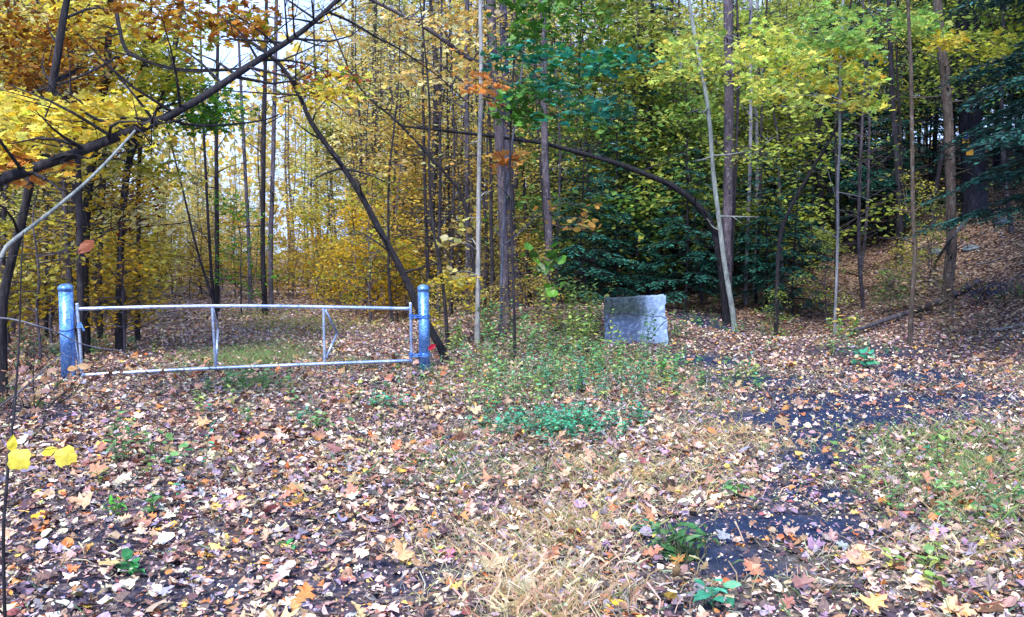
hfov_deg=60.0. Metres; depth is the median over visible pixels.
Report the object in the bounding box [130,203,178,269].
yellow shrub
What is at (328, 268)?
yellow shrub
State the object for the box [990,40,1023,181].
hemlock
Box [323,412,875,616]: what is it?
dry grass clump
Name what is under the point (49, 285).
yellow shrub
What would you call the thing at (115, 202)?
young tree
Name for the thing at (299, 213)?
yellow shrub
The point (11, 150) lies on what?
young tree
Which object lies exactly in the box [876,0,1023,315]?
hill oak
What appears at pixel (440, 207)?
bare sapling
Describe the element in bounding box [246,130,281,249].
young tree
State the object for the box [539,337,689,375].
weed
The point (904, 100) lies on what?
young tree
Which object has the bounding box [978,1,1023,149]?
hemlock
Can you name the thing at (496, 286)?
yellow shrub
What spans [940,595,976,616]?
fallen leaf
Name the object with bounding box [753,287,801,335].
olive shrub
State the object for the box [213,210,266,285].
yellow shrub
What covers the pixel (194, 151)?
young tree
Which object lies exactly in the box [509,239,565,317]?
yellow shrub
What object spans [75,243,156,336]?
yellow shrub
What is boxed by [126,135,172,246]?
young tree
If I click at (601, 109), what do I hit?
young tree
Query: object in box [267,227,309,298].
yellow shrub
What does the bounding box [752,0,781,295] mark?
twin tree
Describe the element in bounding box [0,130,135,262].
dead pole
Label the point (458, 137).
young tree
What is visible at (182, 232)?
yellow shrub
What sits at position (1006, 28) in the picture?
young tree
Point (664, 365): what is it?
weed
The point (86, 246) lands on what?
twig
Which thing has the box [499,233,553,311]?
yellow shrub
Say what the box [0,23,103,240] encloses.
autumn tree
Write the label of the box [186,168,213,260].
young tree
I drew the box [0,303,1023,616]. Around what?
grass
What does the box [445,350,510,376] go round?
weed
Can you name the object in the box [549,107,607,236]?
young tree
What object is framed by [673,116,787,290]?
hemlock
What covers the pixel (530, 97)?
autumn tree
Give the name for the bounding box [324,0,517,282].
autumn tree
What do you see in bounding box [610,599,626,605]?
fallen leaf
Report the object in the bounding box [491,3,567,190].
autumn tree
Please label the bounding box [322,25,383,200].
autumn tree
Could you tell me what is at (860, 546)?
fallen leaf
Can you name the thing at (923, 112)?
young tree
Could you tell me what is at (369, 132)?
bare sapling
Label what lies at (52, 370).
twig
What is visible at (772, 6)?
young tree
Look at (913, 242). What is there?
slim hill tree
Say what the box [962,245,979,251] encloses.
rock
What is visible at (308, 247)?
yellow shrub
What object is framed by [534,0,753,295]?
young tree
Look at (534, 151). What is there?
young tree
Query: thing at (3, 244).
yellow shrub
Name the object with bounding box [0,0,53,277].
young tree
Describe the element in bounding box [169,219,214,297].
yellow shrub
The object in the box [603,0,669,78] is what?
autumn tree
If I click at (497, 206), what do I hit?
young tree
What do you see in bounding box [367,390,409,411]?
weed
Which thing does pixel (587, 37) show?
autumn tree
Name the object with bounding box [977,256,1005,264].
fallen branch
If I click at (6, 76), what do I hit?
autumn tree
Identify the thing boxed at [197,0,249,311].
forest tree
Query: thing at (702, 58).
young tree
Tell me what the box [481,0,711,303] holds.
young tree
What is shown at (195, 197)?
young tree
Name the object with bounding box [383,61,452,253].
young tree
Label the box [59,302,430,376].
metal gate
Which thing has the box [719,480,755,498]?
weed
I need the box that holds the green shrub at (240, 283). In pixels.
[202,190,286,314]
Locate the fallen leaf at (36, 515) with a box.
[31,510,45,518]
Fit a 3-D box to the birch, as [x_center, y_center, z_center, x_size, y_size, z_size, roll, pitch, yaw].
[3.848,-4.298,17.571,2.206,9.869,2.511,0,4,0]
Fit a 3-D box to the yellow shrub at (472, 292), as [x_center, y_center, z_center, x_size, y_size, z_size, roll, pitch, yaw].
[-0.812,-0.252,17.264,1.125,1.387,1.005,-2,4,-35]
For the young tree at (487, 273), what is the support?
on the ground at (850, 284)
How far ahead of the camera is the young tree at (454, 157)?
20.53 m
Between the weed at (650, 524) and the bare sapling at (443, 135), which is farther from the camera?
the bare sapling at (443, 135)
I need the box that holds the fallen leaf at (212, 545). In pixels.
[209,542,228,549]
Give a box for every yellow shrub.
[0,140,119,359]
[0,152,125,342]
[0,205,62,327]
[0,219,46,320]
[6,220,47,316]
[8,256,35,331]
[15,229,76,319]
[25,241,92,306]
[25,246,65,319]
[38,188,142,308]
[46,164,184,353]
[74,231,184,336]
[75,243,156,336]
[89,192,161,303]
[89,194,168,302]
[89,255,155,319]
[90,197,181,316]
[90,246,160,306]
[110,230,171,301]
[128,203,186,297]
[129,228,173,289]
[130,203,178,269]
[133,237,168,296]
[134,181,188,286]
[134,248,182,292]
[144,214,195,294]
[147,195,193,281]
[152,220,201,296]
[161,165,243,293]
[161,209,203,271]
[161,211,196,284]
[167,188,230,283]
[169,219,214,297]
[173,219,208,281]
[176,203,256,297]
[180,239,224,293]
[182,168,258,290]
[188,211,230,275]
[194,249,228,286]
[204,196,265,283]
[204,208,260,295]
[206,200,258,274]
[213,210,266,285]
[222,253,259,296]
[227,215,268,270]
[228,223,281,296]
[234,205,297,293]
[239,220,274,278]
[244,243,291,291]
[253,251,295,299]
[257,200,326,296]
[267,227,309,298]
[276,248,308,293]
[277,205,347,304]
[281,230,333,299]
[288,233,346,302]
[289,212,345,295]
[298,243,348,300]
[302,241,374,312]
[302,252,358,303]
[309,241,352,294]
[311,193,384,305]
[312,256,351,305]
[313,172,417,322]
[316,200,386,315]
[317,195,379,299]
[330,201,412,318]
[332,208,395,305]
[336,246,362,301]
[337,236,384,298]
[342,228,407,312]
[366,233,425,318]
[366,245,417,317]
[375,247,435,312]
[385,243,440,312]
[411,254,457,308]
[412,275,466,329]
[431,245,464,276]
[446,261,493,322]
[462,282,511,336]
[467,218,532,311]
[495,258,535,300]
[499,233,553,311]
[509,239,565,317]
[518,274,563,328]
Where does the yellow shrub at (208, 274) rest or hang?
on the ground at (850, 284)
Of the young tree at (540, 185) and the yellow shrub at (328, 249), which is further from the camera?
the young tree at (540, 185)
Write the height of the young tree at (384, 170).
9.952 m
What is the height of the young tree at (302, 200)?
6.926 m
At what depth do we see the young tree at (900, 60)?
28.45 m
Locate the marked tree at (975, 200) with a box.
[956,0,1020,216]
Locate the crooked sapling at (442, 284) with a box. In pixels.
[383,0,486,349]
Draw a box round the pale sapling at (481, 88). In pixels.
[430,0,509,345]
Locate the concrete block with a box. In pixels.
[604,294,668,344]
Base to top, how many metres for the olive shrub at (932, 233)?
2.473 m
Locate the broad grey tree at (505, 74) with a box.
[499,1,535,309]
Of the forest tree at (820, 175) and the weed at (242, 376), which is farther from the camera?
the forest tree at (820, 175)
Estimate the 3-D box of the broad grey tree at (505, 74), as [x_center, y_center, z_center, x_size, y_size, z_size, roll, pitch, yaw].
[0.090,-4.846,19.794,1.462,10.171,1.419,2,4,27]
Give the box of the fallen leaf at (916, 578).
[905,573,932,590]
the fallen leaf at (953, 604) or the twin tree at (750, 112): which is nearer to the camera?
the fallen leaf at (953, 604)
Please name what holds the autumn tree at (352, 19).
on the ground at (850, 284)
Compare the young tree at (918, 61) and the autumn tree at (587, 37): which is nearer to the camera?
the young tree at (918, 61)
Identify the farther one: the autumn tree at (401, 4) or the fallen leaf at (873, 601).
the autumn tree at (401, 4)
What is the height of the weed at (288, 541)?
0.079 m
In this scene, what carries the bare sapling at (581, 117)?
on the ground at (850, 284)
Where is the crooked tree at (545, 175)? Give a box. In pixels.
[501,0,571,311]
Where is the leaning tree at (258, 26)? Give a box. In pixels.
[0,0,481,196]
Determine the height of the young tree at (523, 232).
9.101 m
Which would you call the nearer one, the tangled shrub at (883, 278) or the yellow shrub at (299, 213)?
the tangled shrub at (883, 278)
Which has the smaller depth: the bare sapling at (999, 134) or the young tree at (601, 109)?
the bare sapling at (999, 134)
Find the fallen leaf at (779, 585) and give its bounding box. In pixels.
[767,577,781,591]
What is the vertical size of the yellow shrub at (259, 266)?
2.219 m
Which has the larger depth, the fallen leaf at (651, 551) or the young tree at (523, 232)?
the young tree at (523, 232)
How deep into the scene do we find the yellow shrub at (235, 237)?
46.67 m
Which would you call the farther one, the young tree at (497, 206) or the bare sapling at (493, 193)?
the young tree at (497, 206)
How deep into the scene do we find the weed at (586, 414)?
8.00 m
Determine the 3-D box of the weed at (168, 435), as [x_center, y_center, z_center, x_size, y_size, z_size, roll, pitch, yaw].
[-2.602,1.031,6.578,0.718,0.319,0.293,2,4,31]
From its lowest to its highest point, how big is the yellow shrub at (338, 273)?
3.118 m
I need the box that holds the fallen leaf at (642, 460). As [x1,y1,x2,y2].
[637,453,650,463]
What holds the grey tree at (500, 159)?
on the ground at (850, 284)
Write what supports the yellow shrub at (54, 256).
on the ground at (850, 284)
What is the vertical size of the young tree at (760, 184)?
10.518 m
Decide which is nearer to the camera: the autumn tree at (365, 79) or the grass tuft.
the grass tuft
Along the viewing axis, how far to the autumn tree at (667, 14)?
52.06 m
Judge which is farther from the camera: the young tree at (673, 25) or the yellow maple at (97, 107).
the young tree at (673, 25)
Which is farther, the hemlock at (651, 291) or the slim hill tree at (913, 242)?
the hemlock at (651, 291)
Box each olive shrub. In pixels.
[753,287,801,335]
[788,228,857,326]
[865,267,916,314]
[875,238,921,283]
[889,170,967,267]
[892,192,979,296]
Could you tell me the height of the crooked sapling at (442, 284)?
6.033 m
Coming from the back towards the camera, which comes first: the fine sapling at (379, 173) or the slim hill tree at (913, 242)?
the fine sapling at (379, 173)
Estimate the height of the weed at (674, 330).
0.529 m
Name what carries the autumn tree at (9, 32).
on the ground at (850, 284)
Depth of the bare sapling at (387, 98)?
35.33 m
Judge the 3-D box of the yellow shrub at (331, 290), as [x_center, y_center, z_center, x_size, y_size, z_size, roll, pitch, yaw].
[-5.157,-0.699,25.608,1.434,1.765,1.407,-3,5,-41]
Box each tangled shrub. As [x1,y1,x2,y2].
[0,343,94,418]
[7,333,122,376]
[862,267,941,304]
[956,262,1023,311]
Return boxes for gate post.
[57,283,75,379]
[417,284,429,370]
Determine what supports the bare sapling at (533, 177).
on the ground at (850, 284)
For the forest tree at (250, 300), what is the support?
on the ground at (850, 284)
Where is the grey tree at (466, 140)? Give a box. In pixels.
[427,0,476,315]
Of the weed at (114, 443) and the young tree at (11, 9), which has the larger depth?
the young tree at (11, 9)
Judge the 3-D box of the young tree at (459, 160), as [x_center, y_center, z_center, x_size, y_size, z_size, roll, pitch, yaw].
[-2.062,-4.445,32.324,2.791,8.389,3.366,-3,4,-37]
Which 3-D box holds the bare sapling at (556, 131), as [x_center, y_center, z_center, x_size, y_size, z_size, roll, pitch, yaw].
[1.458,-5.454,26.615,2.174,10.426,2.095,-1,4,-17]
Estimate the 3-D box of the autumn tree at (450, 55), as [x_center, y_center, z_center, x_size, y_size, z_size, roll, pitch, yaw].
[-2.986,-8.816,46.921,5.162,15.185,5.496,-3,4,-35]
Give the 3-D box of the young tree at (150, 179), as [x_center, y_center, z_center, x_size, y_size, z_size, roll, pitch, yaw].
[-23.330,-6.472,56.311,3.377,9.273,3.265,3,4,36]
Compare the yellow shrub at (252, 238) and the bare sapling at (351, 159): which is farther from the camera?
the yellow shrub at (252, 238)
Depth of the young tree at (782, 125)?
23.94 m
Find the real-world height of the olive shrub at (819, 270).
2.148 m
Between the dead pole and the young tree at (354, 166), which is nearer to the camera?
the dead pole
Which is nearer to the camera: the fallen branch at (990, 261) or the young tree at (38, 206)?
the fallen branch at (990, 261)
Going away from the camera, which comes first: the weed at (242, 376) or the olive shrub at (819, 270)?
the weed at (242, 376)
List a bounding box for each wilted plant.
[881,253,936,313]
[893,262,966,324]
[938,298,1003,333]
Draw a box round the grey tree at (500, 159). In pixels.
[344,0,601,325]
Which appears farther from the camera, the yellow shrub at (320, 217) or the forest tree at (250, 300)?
the yellow shrub at (320, 217)
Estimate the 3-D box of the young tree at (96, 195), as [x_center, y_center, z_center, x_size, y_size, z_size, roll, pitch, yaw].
[-9.109,-4.045,18.894,2.914,9.394,2.896,1,4,16]
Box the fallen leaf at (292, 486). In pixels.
[286,483,303,492]
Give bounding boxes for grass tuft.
[648,521,720,563]
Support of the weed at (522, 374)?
on the ground at (850, 284)
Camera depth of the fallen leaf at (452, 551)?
4.69 m
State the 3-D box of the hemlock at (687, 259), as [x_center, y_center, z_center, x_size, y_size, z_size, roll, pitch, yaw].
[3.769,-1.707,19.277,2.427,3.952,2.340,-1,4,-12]
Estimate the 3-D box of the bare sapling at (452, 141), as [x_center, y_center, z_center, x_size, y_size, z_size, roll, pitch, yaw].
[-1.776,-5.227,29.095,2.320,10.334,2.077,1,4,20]
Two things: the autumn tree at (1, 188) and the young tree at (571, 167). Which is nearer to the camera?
the autumn tree at (1, 188)
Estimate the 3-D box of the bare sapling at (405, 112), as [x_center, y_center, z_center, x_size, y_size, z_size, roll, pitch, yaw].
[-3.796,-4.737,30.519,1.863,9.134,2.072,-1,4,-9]
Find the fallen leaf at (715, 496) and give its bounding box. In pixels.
[710,493,720,500]
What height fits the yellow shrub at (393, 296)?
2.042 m
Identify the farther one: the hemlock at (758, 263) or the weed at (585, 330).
the hemlock at (758, 263)
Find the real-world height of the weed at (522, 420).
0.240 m
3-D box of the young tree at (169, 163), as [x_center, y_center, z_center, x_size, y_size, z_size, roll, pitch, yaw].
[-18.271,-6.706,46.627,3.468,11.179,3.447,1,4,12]
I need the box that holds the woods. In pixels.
[9,0,992,271]
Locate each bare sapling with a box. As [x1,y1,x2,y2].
[282,59,322,287]
[318,99,341,289]
[325,0,395,302]
[331,60,369,295]
[332,63,358,268]
[333,62,358,235]
[335,64,382,247]
[339,0,422,321]
[345,5,396,300]
[349,47,386,298]
[368,19,405,243]
[371,0,423,298]
[377,39,424,293]
[379,0,474,318]
[385,44,410,298]
[389,0,487,320]
[390,33,431,289]
[395,84,415,268]
[398,0,475,305]
[408,3,469,304]
[414,0,484,313]
[424,28,459,292]
[425,1,474,298]
[430,33,457,262]
[432,0,495,310]
[435,9,489,251]
[436,0,496,278]
[447,2,497,301]
[450,36,499,263]
[460,1,520,312]
[474,30,519,263]
[475,2,496,246]
[522,47,536,274]
[525,0,609,297]
[534,5,587,280]
[535,7,593,291]
[553,10,602,280]
[568,9,609,290]
[576,1,614,264]
[611,0,690,289]
[617,1,670,280]
[674,0,786,280]
[696,0,742,188]
[707,0,733,256]
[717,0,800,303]
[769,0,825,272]
[771,0,806,208]
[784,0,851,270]
[788,0,917,309]
[799,0,896,298]
[828,0,874,243]
[832,0,905,279]
[851,0,950,260]
[872,0,942,168]
[914,0,957,137]
[948,1,995,137]
[962,16,1023,189]
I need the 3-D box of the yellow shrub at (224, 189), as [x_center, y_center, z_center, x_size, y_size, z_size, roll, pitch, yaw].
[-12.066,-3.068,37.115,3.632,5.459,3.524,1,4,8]
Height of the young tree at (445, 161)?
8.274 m
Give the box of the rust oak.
[0,0,236,353]
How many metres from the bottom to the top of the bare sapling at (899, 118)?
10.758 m
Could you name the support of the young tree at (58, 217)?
on the ground at (850, 284)
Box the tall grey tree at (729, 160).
[690,0,785,318]
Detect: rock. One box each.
[930,247,945,254]
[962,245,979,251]
[993,217,1007,224]
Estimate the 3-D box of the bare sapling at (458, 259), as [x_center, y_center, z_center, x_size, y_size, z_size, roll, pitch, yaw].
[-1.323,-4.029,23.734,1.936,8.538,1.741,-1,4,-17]
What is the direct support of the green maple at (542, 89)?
on the ground at (850, 284)
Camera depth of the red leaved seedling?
12.13 m
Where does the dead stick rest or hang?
on the ground at (850, 284)
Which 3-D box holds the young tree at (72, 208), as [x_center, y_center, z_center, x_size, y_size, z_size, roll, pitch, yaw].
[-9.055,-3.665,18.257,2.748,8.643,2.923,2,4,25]
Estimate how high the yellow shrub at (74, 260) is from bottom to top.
3.605 m
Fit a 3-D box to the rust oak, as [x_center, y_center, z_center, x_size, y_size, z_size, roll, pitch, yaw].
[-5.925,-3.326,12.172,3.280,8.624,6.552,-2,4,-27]
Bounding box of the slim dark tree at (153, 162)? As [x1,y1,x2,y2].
[70,0,227,341]
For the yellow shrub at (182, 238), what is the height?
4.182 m
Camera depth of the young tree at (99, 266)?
16.56 m
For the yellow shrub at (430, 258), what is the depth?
22.64 m
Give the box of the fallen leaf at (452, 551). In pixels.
[438,547,455,559]
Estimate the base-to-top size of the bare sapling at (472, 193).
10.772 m
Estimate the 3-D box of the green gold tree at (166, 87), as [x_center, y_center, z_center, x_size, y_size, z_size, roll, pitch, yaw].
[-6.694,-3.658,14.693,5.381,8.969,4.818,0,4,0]
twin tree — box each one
[734,0,775,304]
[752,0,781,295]
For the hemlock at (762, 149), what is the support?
on the ground at (850, 284)
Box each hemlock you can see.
[520,96,608,296]
[535,139,640,303]
[558,78,671,299]
[572,24,692,285]
[600,0,704,294]
[600,83,714,293]
[624,139,728,312]
[634,61,772,284]
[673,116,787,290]
[710,46,814,252]
[715,150,818,309]
[739,100,834,270]
[747,165,841,316]
[762,0,893,228]
[800,0,932,253]
[801,18,903,204]
[830,86,937,242]
[856,0,1023,181]
[882,53,990,212]
[903,0,1023,238]
[938,0,1023,166]
[954,0,1023,170]
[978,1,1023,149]
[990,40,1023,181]
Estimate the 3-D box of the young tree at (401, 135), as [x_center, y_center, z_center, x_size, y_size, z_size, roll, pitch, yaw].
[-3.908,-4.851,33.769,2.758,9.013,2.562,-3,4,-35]
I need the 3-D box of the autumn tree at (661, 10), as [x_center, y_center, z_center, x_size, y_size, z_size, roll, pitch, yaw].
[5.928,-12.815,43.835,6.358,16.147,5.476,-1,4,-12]
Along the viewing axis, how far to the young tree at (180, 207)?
60.21 m
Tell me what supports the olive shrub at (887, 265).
on the ground at (850, 284)
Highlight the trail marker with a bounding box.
[966,145,973,154]
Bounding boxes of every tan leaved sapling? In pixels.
[548,303,583,330]
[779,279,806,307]
[799,259,839,315]
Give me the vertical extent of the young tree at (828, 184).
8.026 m
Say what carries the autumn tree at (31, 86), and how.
on the ground at (850, 284)
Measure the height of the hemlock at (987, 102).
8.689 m
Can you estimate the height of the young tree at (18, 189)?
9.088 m
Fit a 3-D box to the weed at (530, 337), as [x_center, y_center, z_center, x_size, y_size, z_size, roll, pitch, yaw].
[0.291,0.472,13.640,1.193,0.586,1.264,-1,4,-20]
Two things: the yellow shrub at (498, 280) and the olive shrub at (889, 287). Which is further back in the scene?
the yellow shrub at (498, 280)
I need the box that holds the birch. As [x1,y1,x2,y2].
[646,0,753,331]
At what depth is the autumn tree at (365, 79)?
42.30 m
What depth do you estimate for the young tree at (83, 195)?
26.08 m
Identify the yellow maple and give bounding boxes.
[0,0,181,395]
[647,0,895,334]
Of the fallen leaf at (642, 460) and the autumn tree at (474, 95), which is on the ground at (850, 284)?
the autumn tree at (474, 95)
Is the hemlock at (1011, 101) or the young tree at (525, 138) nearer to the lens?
the hemlock at (1011, 101)
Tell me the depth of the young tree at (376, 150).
27.76 m
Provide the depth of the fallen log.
17.52 m
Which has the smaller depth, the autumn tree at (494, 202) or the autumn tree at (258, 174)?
the autumn tree at (494, 202)
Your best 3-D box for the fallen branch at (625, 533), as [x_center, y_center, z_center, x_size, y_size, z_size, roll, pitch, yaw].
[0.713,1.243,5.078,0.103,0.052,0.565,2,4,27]
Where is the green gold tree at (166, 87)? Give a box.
[0,1,259,350]
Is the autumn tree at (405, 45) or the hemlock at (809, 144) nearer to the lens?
the hemlock at (809, 144)
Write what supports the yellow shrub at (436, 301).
on the ground at (850, 284)
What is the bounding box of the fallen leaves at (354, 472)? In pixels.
[0,142,1023,616]
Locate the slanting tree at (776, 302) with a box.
[763,18,905,334]
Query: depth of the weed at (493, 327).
14.80 m
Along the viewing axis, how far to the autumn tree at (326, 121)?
32.97 m
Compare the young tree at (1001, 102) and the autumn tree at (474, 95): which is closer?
the young tree at (1001, 102)
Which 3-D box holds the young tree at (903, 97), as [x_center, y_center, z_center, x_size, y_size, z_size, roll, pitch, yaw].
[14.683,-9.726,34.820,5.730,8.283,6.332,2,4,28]
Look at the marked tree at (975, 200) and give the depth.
23.06 m
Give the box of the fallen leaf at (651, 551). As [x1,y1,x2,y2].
[640,546,663,555]
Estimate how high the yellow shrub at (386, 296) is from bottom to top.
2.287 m
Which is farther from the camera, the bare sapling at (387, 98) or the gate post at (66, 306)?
the bare sapling at (387, 98)
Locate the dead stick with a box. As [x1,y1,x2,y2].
[933,223,963,264]
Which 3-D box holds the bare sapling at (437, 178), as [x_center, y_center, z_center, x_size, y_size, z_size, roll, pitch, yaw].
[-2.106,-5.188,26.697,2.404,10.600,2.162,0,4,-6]
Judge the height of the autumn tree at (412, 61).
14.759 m
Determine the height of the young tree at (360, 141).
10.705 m
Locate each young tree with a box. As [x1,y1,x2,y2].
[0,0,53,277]
[0,0,62,311]
[0,0,63,314]
[0,0,71,334]
[0,0,112,348]
[0,0,141,347]
[0,0,172,335]
[0,0,182,361]
[0,1,111,336]
[0,7,59,285]
[1,0,33,235]
[1,61,59,271]
[2,115,76,304]
[9,183,65,308]
[12,1,176,338]
[16,0,135,287]
[23,146,128,272]
[24,12,82,302]
[27,14,169,324]
[32,0,164,327]
[51,151,161,254]
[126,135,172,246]
[142,93,198,278]
[142,138,170,239]
[151,155,175,274]
[159,147,199,272]
[167,135,199,244]
[172,181,187,267]
[176,85,222,272]
[178,164,202,275]
[180,149,210,236]
[184,147,213,278]
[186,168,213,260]
[197,161,227,256]
[202,141,234,279]
[213,137,252,273]
[220,171,243,266]
[223,165,244,273]
[225,161,255,269]
[226,170,244,266]
[236,117,281,255]
[238,175,259,251]
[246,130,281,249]
[255,103,372,292]
[257,106,316,282]
[273,110,391,291]
[278,147,318,283]
[279,110,330,278]
[291,27,368,241]
[302,1,403,299]
[314,144,346,236]
[315,78,384,295]
[315,108,452,304]
[337,33,423,299]
[343,97,496,295]
[346,93,402,272]
[357,38,435,300]
[357,54,441,295]
[376,63,444,247]
[378,85,444,301]
[383,54,445,283]
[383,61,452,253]
[384,0,493,316]
[408,21,496,307]
[410,0,497,303]
[417,122,499,289]
[418,0,534,311]
[425,0,534,307]
[430,70,474,271]
[440,0,541,311]
[441,33,497,236]
[457,118,577,276]
[460,0,707,297]
[463,124,556,260]
[469,81,531,296]
[470,170,537,268]
[471,21,541,224]
[476,0,586,306]
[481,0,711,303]
[488,9,597,280]
[493,4,578,303]
[497,120,586,230]
[517,71,579,245]
[518,85,629,253]
[527,22,670,214]
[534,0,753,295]
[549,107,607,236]
[553,69,654,251]
[557,0,633,276]
[591,1,766,282]
[598,12,742,274]
[603,35,720,270]
[607,1,807,291]
[611,48,791,304]
[658,4,841,280]
[660,0,931,293]
[669,13,849,272]
[682,0,723,68]
[684,0,810,186]
[689,0,879,260]
[718,0,808,161]
[745,65,813,195]
[748,0,802,179]
[753,0,873,150]
[770,0,858,191]
[795,2,936,169]
[797,0,943,223]
[822,0,954,156]
[832,0,926,162]
[845,0,953,91]
[847,0,1022,231]
[883,0,958,160]
[884,7,991,152]
[894,1,982,156]
[899,0,1023,232]
[903,73,942,155]
[952,0,1023,188]
[954,3,1014,156]
[956,18,1008,131]
[978,9,1023,61]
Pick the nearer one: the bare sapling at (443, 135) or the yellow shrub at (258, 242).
the bare sapling at (443, 135)
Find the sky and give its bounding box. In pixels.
[1,0,1014,254]
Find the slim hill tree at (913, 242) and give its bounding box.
[879,0,963,346]
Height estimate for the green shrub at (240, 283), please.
3.547 m
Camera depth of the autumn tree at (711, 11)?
42.14 m
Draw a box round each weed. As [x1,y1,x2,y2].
[99,410,135,464]
[102,494,126,517]
[116,548,145,574]
[122,423,196,465]
[143,493,163,512]
[199,367,292,395]
[276,539,294,548]
[309,411,356,430]
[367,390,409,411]
[429,297,545,347]
[445,321,467,351]
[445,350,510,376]
[463,372,554,411]
[463,402,596,449]
[474,350,570,390]
[483,394,651,443]
[489,319,568,360]
[497,349,615,390]
[530,273,616,339]
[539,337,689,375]
[556,308,625,354]
[590,351,658,401]
[632,519,655,534]
[637,354,679,376]
[639,309,657,346]
[667,310,689,337]
[688,578,741,611]
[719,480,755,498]
[826,308,860,335]
[851,348,879,367]
[880,542,950,590]
[882,464,1023,518]
[994,277,1022,303]
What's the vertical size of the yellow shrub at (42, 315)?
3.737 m
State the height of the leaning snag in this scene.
4.388 m
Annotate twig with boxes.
[0,240,93,258]
[0,317,149,373]
[0,353,89,412]
[1,232,76,616]
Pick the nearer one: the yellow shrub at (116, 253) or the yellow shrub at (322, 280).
the yellow shrub at (116, 253)
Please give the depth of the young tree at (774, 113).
21.25 m
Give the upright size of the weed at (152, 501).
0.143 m
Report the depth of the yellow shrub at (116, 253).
21.00 m
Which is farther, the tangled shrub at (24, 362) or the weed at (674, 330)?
the weed at (674, 330)
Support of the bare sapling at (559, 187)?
on the ground at (850, 284)
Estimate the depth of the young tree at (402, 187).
24.80 m
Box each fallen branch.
[615,513,657,539]
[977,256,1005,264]
[991,318,1023,330]
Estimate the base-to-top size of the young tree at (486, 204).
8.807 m
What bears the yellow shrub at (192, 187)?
on the ground at (850, 284)
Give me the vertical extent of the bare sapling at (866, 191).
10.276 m
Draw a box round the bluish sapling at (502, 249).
[494,61,541,338]
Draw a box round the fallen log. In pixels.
[847,278,980,331]
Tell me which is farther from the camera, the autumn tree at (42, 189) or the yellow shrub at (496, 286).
the autumn tree at (42, 189)
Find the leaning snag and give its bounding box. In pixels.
[400,118,730,325]
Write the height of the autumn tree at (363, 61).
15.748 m
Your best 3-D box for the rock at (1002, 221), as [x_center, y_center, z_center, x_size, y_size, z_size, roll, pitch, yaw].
[12.100,-2.121,21.805,0.505,0.243,0.413,0,4,0]
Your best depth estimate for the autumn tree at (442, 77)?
40.78 m
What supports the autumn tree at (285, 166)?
on the ground at (850, 284)
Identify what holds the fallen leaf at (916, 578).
on the ground at (850, 284)
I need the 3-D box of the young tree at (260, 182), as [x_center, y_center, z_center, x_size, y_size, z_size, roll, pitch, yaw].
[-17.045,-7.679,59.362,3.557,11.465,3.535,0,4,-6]
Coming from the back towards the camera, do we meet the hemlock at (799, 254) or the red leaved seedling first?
the hemlock at (799, 254)
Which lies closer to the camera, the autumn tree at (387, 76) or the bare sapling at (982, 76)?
the bare sapling at (982, 76)
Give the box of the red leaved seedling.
[428,344,435,368]
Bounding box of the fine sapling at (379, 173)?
[288,1,482,302]
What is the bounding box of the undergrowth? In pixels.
[7,280,1023,500]
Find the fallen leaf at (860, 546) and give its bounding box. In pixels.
[845,544,872,559]
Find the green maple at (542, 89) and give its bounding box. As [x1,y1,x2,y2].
[470,0,666,358]
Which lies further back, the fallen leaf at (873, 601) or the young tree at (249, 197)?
the young tree at (249, 197)
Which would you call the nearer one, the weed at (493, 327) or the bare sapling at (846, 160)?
the weed at (493, 327)
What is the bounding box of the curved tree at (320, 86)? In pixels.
[162,0,448,362]
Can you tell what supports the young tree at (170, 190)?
on the ground at (850, 284)
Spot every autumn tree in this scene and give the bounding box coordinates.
[0,0,41,82]
[0,0,167,319]
[0,1,97,308]
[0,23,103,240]
[19,1,113,300]
[21,1,89,304]
[30,1,141,276]
[232,88,294,225]
[236,101,297,276]
[249,67,325,275]
[251,63,314,265]
[268,0,361,287]
[278,84,333,276]
[288,0,429,292]
[290,0,401,249]
[296,0,428,204]
[302,0,401,258]
[312,35,370,198]
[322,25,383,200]
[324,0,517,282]
[329,1,426,272]
[332,0,474,287]
[334,0,402,194]
[337,21,411,184]
[339,0,441,290]
[340,1,432,199]
[369,3,435,163]
[374,4,451,179]
[394,16,454,124]
[400,43,432,173]
[412,0,529,284]
[418,0,610,221]
[419,0,470,194]
[424,14,474,206]
[444,0,574,242]
[447,1,497,284]
[452,0,583,172]
[462,1,622,278]
[463,25,529,281]
[474,2,587,192]
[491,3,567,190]
[556,3,590,178]
[564,0,626,177]
[593,0,722,253]
[597,0,701,37]
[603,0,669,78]
[617,0,689,83]
[632,0,700,145]
[636,0,712,28]
[636,0,720,72]
[669,0,745,33]
[681,0,754,34]
[744,0,932,191]
[874,0,955,157]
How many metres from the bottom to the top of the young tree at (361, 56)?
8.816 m
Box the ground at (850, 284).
[0,144,1023,616]
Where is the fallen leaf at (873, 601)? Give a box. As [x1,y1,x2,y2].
[858,593,887,612]
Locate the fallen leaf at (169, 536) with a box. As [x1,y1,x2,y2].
[156,532,174,543]
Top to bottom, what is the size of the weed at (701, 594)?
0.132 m
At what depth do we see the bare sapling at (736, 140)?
18.90 m
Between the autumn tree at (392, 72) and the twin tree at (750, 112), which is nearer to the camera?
the twin tree at (750, 112)
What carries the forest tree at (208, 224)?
on the ground at (850, 284)
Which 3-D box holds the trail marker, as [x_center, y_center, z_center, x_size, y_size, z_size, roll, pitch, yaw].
[11.656,-4.032,22.571,0.182,0.256,0.008,0,4,0]
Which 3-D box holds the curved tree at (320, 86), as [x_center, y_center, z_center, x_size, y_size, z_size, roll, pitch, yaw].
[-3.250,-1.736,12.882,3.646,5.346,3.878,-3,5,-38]
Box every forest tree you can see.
[135,2,217,319]
[190,5,215,303]
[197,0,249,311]
[220,0,255,303]
[225,0,295,314]
[257,0,283,304]
[813,0,839,269]
[873,0,927,264]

